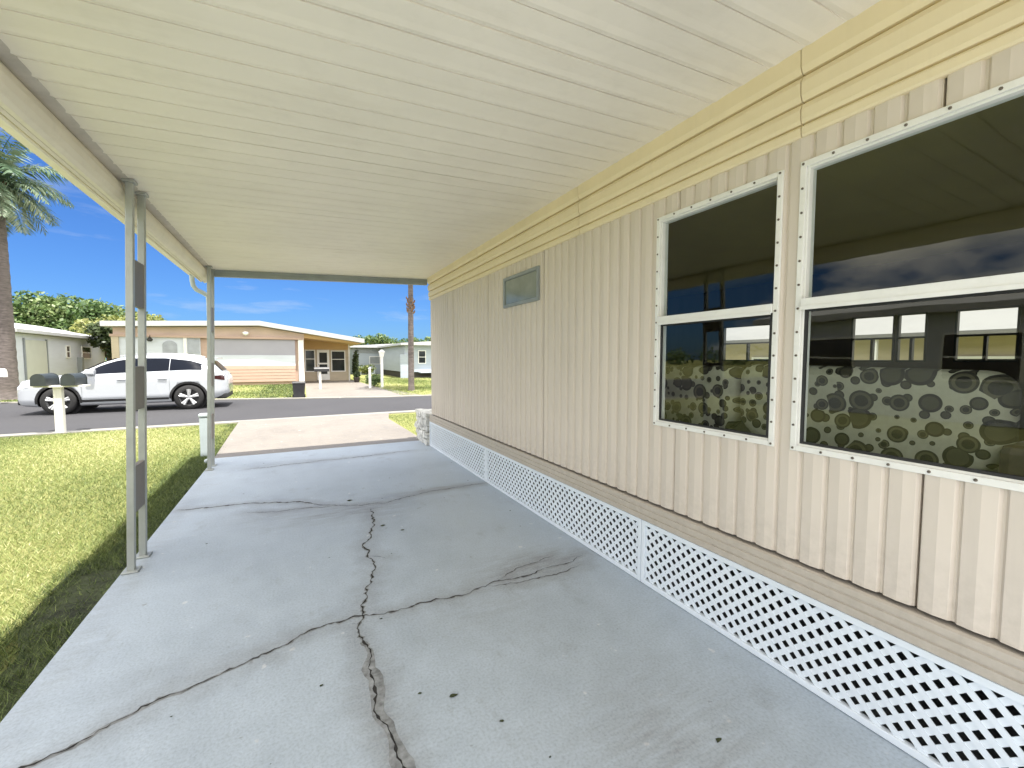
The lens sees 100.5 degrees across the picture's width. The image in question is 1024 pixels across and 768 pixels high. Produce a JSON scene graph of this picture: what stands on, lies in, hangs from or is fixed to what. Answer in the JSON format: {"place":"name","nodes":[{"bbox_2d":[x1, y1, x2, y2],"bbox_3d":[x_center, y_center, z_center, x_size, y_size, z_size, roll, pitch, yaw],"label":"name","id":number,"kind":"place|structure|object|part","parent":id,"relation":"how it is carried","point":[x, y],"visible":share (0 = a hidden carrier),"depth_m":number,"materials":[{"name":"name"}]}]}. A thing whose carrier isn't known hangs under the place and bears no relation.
{"place":"outdoors","nodes":[
{"label":"outdoors","id":0,"kind":"place"},
{"bbox_2d":[14,323,104,382],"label":"white house","id":1,"kind":"structure","parent":0,"point":[43,350],"depth_m":20.81,"materials":[{"name":"paint"}]},
{"bbox_2d":[25,339,47,379],"bbox_3d":[-21.621,-0.838,19.392,0.030,2.300,1.800,-2,4,-27],"label":"garage door","id":2,"kind":"structure","parent":1,"relation":"in","point":[36,350],"depth_m":19.33,"materials":[{"name":"beige metal"}]},
{"bbox_2d":[65,345,70,357],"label":"window","id":3,"kind":"structure","parent":1,"relation":"in","point":[67,348],"depth_m":22.09,"materials":[{"name":"white glass"}]},
{"bbox_2d":[81,346,91,358],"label":"window","id":4,"kind":"structure","parent":1,"relation":"in","point":[86,352],"depth_m":24.03,"materials":[{"name":"beige glass"}]},
{"bbox_2d":[0,127,430,344],"label":"sky","id":5,"kind":"structure","parent":0,"point":[83,256],"materials":[{"name":"blue"}]},
{"bbox_2d":[0,396,431,433],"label":"road","id":6,"kind":"structure","parent":0,"point":[15,418],"depth_m":11.72,"materials":[{"name":"grey asphalt"}]},
{"bbox_2d":[0,369,7,376],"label":"mailbox","id":7,"kind":"object","parent":6,"relation":"on","point":[3,372],"visible":0.88,"depth_m":13.62,"materials":[{"name":"white paint"}]},
{"bbox_2d":[17,353,232,413],"bbox_3d":[-10.860,-0.058,12.361,4.512,1.677,2.001,-2,4,-27],"label":"parked car","id":8,"kind":"object","parent":6,"relation":"on","point":[180,380],"visible":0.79,"depth_m":11.86,"materials":[{"name":"white paint"}]},
{"bbox_3d":[-10.843,0.050,11.364,0.982,0.656,0.050,-2,4,-27],"label":"door","id":9,"kind":"part","parent":8,"relation":"part of","materials":[{"name":"white paint"}]},
{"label":"side window","id":10,"kind":"part","parent":8,"relation":"part of","materials":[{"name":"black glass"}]},
{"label":"side window","id":11,"kind":"part","parent":8,"relation":"part of","materials":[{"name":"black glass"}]},
{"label":"side window","id":12,"kind":"part","parent":8,"relation":"part of","materials":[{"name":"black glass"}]},
{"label":"rear window","id":13,"kind":"part","parent":8,"relation":"part of","materials":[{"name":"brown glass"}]},
{"bbox_2d":[0,374,431,719],"bbox_3d":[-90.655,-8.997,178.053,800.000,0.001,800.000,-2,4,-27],"label":"lawn","id":14,"kind":"structure","parent":0,"point":[6,611],"depth_m":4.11,"materials":[{"name":"green plant"}]},
{"bbox_2d":[0,129,74,399],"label":"palm tree","id":15,"kind":"object","parent":14,"relation":"on","point":[11,172],"visible":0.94,"depth_m":14.88,"materials":[{"name":"green plant"}]},
{"bbox_2d":[12,290,84,328],"bbox_3d":[-39.713,-4.274,35.606,6.359,7.277,8.663,-2,4,-27],"label":"broadleaf tree","id":16,"kind":"object","parent":14,"relation":"on","point":[29,309],"visible":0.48,"depth_m":34.72,"materials":[{"name":"green plant"}]},
{"bbox_2d":[42,298,124,333],"bbox_3d":[-35.448,-4.101,37.140,5.947,6.752,6.580,0,3,-2],"label":"broadleaf tree","id":17,"kind":"object","parent":14,"relation":"on","point":[94,309],"visible":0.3,"depth_m":34.87,"materials":[{"name":"green plant"}]},
{"bbox_2d":[69,314,114,358],"bbox_3d":[-25.718,-2.291,27.221,3.486,4.295,3.807,-2,4,-27],"label":"tree","id":18,"kind":"object","parent":14,"relation":"on","point":[80,326],"visible":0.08,"depth_m":25.75,"materials":[{"name":"green plant"}]},
{"bbox_2d":[82,319,112,359],"bbox_3d":[-22.878,-1.846,24.288,2.175,3.751,2.183,-2,4,-27],"label":"tree","id":19,"kind":"object","parent":14,"relation":"on","point":[99,335],"visible":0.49,"depth_m":23.67,"materials":[{"name":"green plant"}]},
{"bbox_2d":[0,463,204,718],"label":"soil strip","id":20,"kind":"object","parent":14,"relation":"on","point":[60,611],"visible":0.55,"depth_m":2.45,"materials":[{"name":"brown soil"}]},
{"bbox_2d":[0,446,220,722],"bbox_3d":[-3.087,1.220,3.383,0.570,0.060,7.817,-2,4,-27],"label":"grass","id":21,"kind":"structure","parent":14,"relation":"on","point":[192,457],"depth_m":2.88,"materials":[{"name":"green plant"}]},
{"bbox_2d":[111,310,166,320],"bbox_3d":[-31.613,-3.529,36.238,4.992,5.719,4.822,1,3,13],"label":"broadleaf tree","id":22,"kind":"object","parent":14,"relation":"on","point":[149,317],"visible":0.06,"depth_m":35.62,"materials":[{"name":"green plant"}]},
{"bbox_2d":[198,413,206,456],"bbox_3d":[-4.524,0.758,6.292,0.146,0.650,0.136,-2,4,-27],"label":"utility box","id":23,"kind":"object","parent":14,"relation":"on","point":[203,430],"visible":0.5,"depth_m":6.23,"materials":[{"name":"paint"}]},
{"bbox_2d":[0,410,414,437],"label":"kerb","id":24,"kind":"structure","parent":14,"relation":"on","point":[124,428],"depth_m":8.98,"materials":[{"name":"concrete"}]},
{"bbox_2d":[28,372,89,432],"bbox_3d":[-8.732,0.377,8.261,0.790,1.180,0.519,-2,4,-27],"label":"mailbox","id":25,"kind":"object","parent":24,"relation":"on","point":[55,382],"visible":0.86,"depth_m":8.17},
{"bbox_2d":[0,377,431,401],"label":"grass","id":26,"kind":"structure","parent":14,"relation":"on","point":[399,382],"depth_m":20.43,"materials":[{"name":"green plant"}]},
{"bbox_2d":[0,395,431,402],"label":"kerb","id":27,"kind":"structure","parent":14,"relation":"on","point":[303,397],"depth_m":15.74,"materials":[{"name":"concrete"}]},
{"bbox_2d":[100,321,363,385],"bbox_3d":[-18.517,-2.155,31.432,11.950,3.520,19.050,-2,4,-27],"label":"mobile home","id":28,"kind":"object","parent":14,"relation":"on","point":[255,352],"visible":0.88,"depth_m":23.54,"materials":[{"name":"beige"}]},
{"bbox_2d":[162,341,176,353],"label":"arched window","id":29,"kind":"structure","parent":28,"relation":"in","point":[168,346],"depth_m":21.81,"materials":[{"name":"white glass"}]},
{"bbox_2d":[188,339,199,353],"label":"window","id":30,"kind":"structure","parent":28,"relation":"in","point":[193,344],"depth_m":22.26,"materials":[{"name":"white glass"}]},
{"bbox_2d":[304,350,315,371],"bbox_3d":[-13.082,-1.500,27.605,0.620,1.440,0.045,-2,4,-27],"label":"window","id":31,"kind":"structure","parent":28,"relation":"in","point":[309,354],"depth_m":27.60,"materials":[{"name":"white paint"}]},
{"bbox_2d":[317,350,329,379],"bbox_3d":[-12.364,-1.248,27.929,0.740,1.980,0.086,-2,4,-27],"label":"door","id":32,"kind":"structure","parent":28,"relation":"in","point":[322,355],"depth_m":27.93,"materials":[{"name":"white paint"}]},
{"bbox_2d":[331,351,345,371],"bbox_3d":[-11.571,-1.525,28.373,0.890,1.400,0.045,-2,4,-27],"label":"window","id":33,"kind":"structure","parent":28,"relation":"in","point":[338,364],"depth_m":28.37,"materials":[{"name":"white paint"}]},
{"bbox_2d":[292,381,305,397],"bbox_3d":[-7.958,0.213,15.910,0.460,0.610,0.474,-2,4,-27],"label":"trash can","id":34,"kind":"object","parent":14,"relation":"on","point":[298,388],"visible":0.98,"depth_m":15.73,"materials":[{"name":"plastic"}]},
{"bbox_2d":[352,350,358,375],"bbox_3d":[-10.397,-1.324,28.332,0.520,2.226,0.561,-2,4,-27],"label":"slim shrub","id":35,"kind":"object","parent":14,"relation":"on","point":[355,363],"visible":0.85,"depth_m":28.24,"materials":[{"name":"green plant"}]},
{"bbox_2d":[353,335,370,344],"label":"distant tree","id":36,"kind":"object","parent":14,"relation":"on","point":[366,342],"visible":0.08,"depth_m":78.47,"materials":[{"name":"green plant"}]},
{"bbox_2d":[358,364,375,373],"bbox_3d":[-13.461,-1.327,39.194,1.633,0.980,1.860,0,3,7],"label":"bush","id":37,"kind":"object","parent":14,"relation":"on","point":[362,369],"visible":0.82,"depth_m":38.98,"materials":[{"name":"green plant"}]},
{"bbox_2d":[364,333,392,344],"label":"distant tree","id":38,"kind":"object","parent":14,"relation":"on","point":[378,339],"visible":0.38,"depth_m":76.98,"materials":[{"name":"green plant"}]},
{"bbox_2d":[379,350,383,387],"bbox_3d":[-6.522,-0.757,21.357,0.300,1.910,0.300,-2,4,-27],"label":"lamp post","id":39,"kind":"object","parent":14,"relation":"on","point":[381,353],"visible":0.96,"depth_m":21.30,"materials":[{"name":"white paint"}]},
{"bbox_2d":[386,337,399,343],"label":"distant tree","id":40,"kind":"object","parent":14,"relation":"on","point":[394,341],"visible":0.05,"depth_m":80.94,"materials":[{"name":"green plant"}]},
{"bbox_2d":[377,341,430,377],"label":"white house","id":41,"kind":"structure","parent":14,"relation":"on","point":[395,360],"depth_m":32.53,"materials":[{"name":"paint"}]},
{"bbox_2d":[418,350,425,363],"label":"window","id":42,"kind":"structure","parent":41,"relation":"in","point":[421,353],"depth_m":32.34,"materials":[{"name":"white glass"}]},
{"bbox_2d":[406,285,414,390],"bbox_3d":[-4.631,-4.292,19.222,3.725,9.217,3.594,2,4,28],"label":"palm tree","id":43,"kind":"object","parent":14,"relation":"on","point":[410,307],"visible":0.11,"depth_m":19.15,"materials":[{"name":"brown plant"}]},
{"bbox_2d":[399,337,424,342],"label":"distant tree","id":44,"kind":"object","parent":14,"relation":"on","point":[415,340],"visible":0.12,"depth_m":81.25,"materials":[{"name":"green plant"}]},
{"bbox_2d":[414,409,434,444],"bbox_3d":[-1.390,0.716,7.272,0.389,0.540,0.733,-2,4,-27],"label":"stone stack","id":45,"kind":"object","parent":14,"relation":"on","point":[421,424],"visible":0.59,"depth_m":7.08,"materials":[{"name":"white stone"}]},
{"bbox_2d":[726,308,1017,359],"bbox_3d":[10.410,-0.509,8.082,4.900,2.970,19.800,-2,4,-27],"label":"mobile home","id":46,"kind":"object","parent":14,"relation":"on","point":[993,321],"visible":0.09,"depth_m":8.56,"materials":[{"name":"white paint"}]},
{"bbox_2d":[751,357,767,359],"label":"window","id":47,"kind":"structure","parent":46,"relation":"in","point":[752,358],"depth_m":11.48,"materials":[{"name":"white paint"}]},
{"bbox_2d":[957,356,1014,359],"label":"window","id":48,"kind":"structure","parent":46,"relation":"in","point":[959,357],"depth_m":7.68,"materials":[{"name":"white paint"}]},
{"bbox_2d":[215,413,418,457],"bbox_3d":[-3.766,0.954,8.568,3.310,0.100,4.138,-2,4,-27],"label":"driveway apron","id":49,"kind":"object","parent":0,"point":[254,437],"visible":0.72,"depth_m":7.94,"materials":[{"name":"concrete"}]},
{"bbox_2d":[305,380,418,396],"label":"neighbour driveway","id":50,"kind":"structure","parent":0,"point":[345,388],"depth_m":19.37,"materials":[{"name":"concrete"}]},
{"bbox_2d":[314,367,328,388],"bbox_3d":[-9.146,-0.281,20.498,0.660,1.060,0.200,-2,4,-27],"label":"mailbox","id":51,"kind":"object","parent":50,"relation":"on","point":[321,369],"visible":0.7,"depth_m":20.41,"materials":[{"name":"plastic"}]},
{"bbox_2d":[353,371,360,381],"bbox_3d":[-9.502,-0.446,26.142,0.482,0.728,0.464,-2,4,-27],"label":"flower pot","id":52,"kind":"object","parent":50,"relation":"on","point":[357,375],"visible":1,"depth_m":26.03,"materials":[{"name":"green plant"}]},
{"bbox_2d":[368,367,370,387],"bbox_3d":[-7.062,-0.315,21.164,0.160,1.050,0.160,-2,4,-27],"label":"garden post","id":53,"kind":"object","parent":50,"relation":"on","point":[369,370],"visible":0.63,"depth_m":21.12,"materials":[{"name":"white paint"}]},
{"bbox_2d":[365,373,380,386],"bbox_3d":[-7.130,-0.230,22.004,1.005,0.796,0.702,1,3,11],"label":"bush","id":54,"kind":"object","parent":50,"relation":"on","point":[375,379],"visible":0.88,"depth_m":21.88,"materials":[{"name":"green plant"}]},
{"bbox_2d":[350,344,389,373],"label":"white house","id":55,"kind":"structure","parent":0,"point":[368,354],"depth_m":40.17,"materials":[{"name":"paint"}]},
{"bbox_2d":[369,356,379,363],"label":"window","id":56,"kind":"structure","parent":55,"relation":"in","point":[372,359],"depth_m":40.39,"materials":[{"name":"grey glass"}]},
{"bbox_2d":[389,413,416,433],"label":"grass","id":57,"kind":"structure","parent":0,"point":[401,418],"depth_m":10.07,"materials":[{"name":"green plant"}]},
{"bbox_2d":[0,440,929,767],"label":"driveway","id":58,"kind":"structure","parent":0,"point":[234,622],"depth_m":2.02,"materials":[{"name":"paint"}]},
{"bbox_2d":[0,0,880,574],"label":"carport","id":59,"kind":"object","parent":58,"relation":"on","point":[410,142],"visible":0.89,"depth_m":2.05,"materials":[{"name":"metal"}]},
{"bbox_2d":[170,462,721,763],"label":"leaf litter","id":60,"kind":"object","parent":58,"relation":"on","point":[717,739],"visible":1,"depth_m":1.77,"materials":[{"name":"plant"}]},
{"bbox_2d":[442,445,1023,767],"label":"crawl space soil","id":61,"kind":"structure","parent":0,"point":[1010,730],"depth_m":2.13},
{"bbox_2d":[427,0,1023,767],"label":"mobile home","id":62,"kind":"object","parent":61,"relation":"on","point":[813,202],"visible":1,"depth_m":2.20,"materials":[{"name":"beige metal"}]},
{"bbox_2d":[503,265,539,307],"bbox_3d":[0.078,-0.893,3.991,0.026,0.295,0.695,-2,4,-27],"label":"small window","id":63,"kind":"structure","parent":62,"relation":"in","point":[523,287],"depth_m":3.95,"materials":[{"name":"glass"}]},
{"bbox_2d":[653,170,783,445],"bbox_3d":[1.029,-0.342,2.205,0.075,1.209,0.721,-2,4,-27],"label":"window","id":64,"kind":"structure","parent":62,"relation":"in","point":[662,320],"depth_m":2.14,"materials":[{"name":"white metal"}]},
{"bbox_2d":[722,324,769,360],"bbox_3d":[3.450,-0.595,6.218,0.050,0.520,0.800,-2,4,-27],"label":"window","id":65,"kind":"structure","parent":62,"relation":"in","point":[724,328],"depth_m":6.27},
{"bbox_2d":[665,364,1023,476],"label":"sofa","id":66,"kind":"object","parent":62,"relation":"on","point":[964,418],"visible":0.45,"depth_m":1.82,"materials":[{"name":"fabric"}]},
{"bbox_2d":[850,314,895,361],"bbox_3d":[4.133,-0.517,4.879,0.050,0.520,0.410,-2,4,-27],"label":"window","id":67,"kind":"structure","parent":62,"relation":"in","point":[872,340],"depth_m":4.88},
{"bbox_2d":[790,76,1023,491],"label":"window","id":68,"kind":"structure","parent":62,"relation":"in","point":[805,303],"depth_m":1.56,"materials":[{"name":"white metal"}]},
{"bbox_2d":[895,312,927,361],"bbox_3d":[4.291,-0.498,4.567,0.050,0.520,0.250,-2,4,-27],"label":"window","id":69,"kind":"structure","parent":62,"relation":"in","point":[899,321],"depth_m":4.57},
{"bbox_2d":[953,305,1021,361],"bbox_3d":[4.541,-0.470,4.078,0.050,0.520,0.430,-2,4,-27],"label":"window","id":70,"kind":"structure","parent":62,"relation":"in","point":[957,318],"depth_m":4.07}
]}

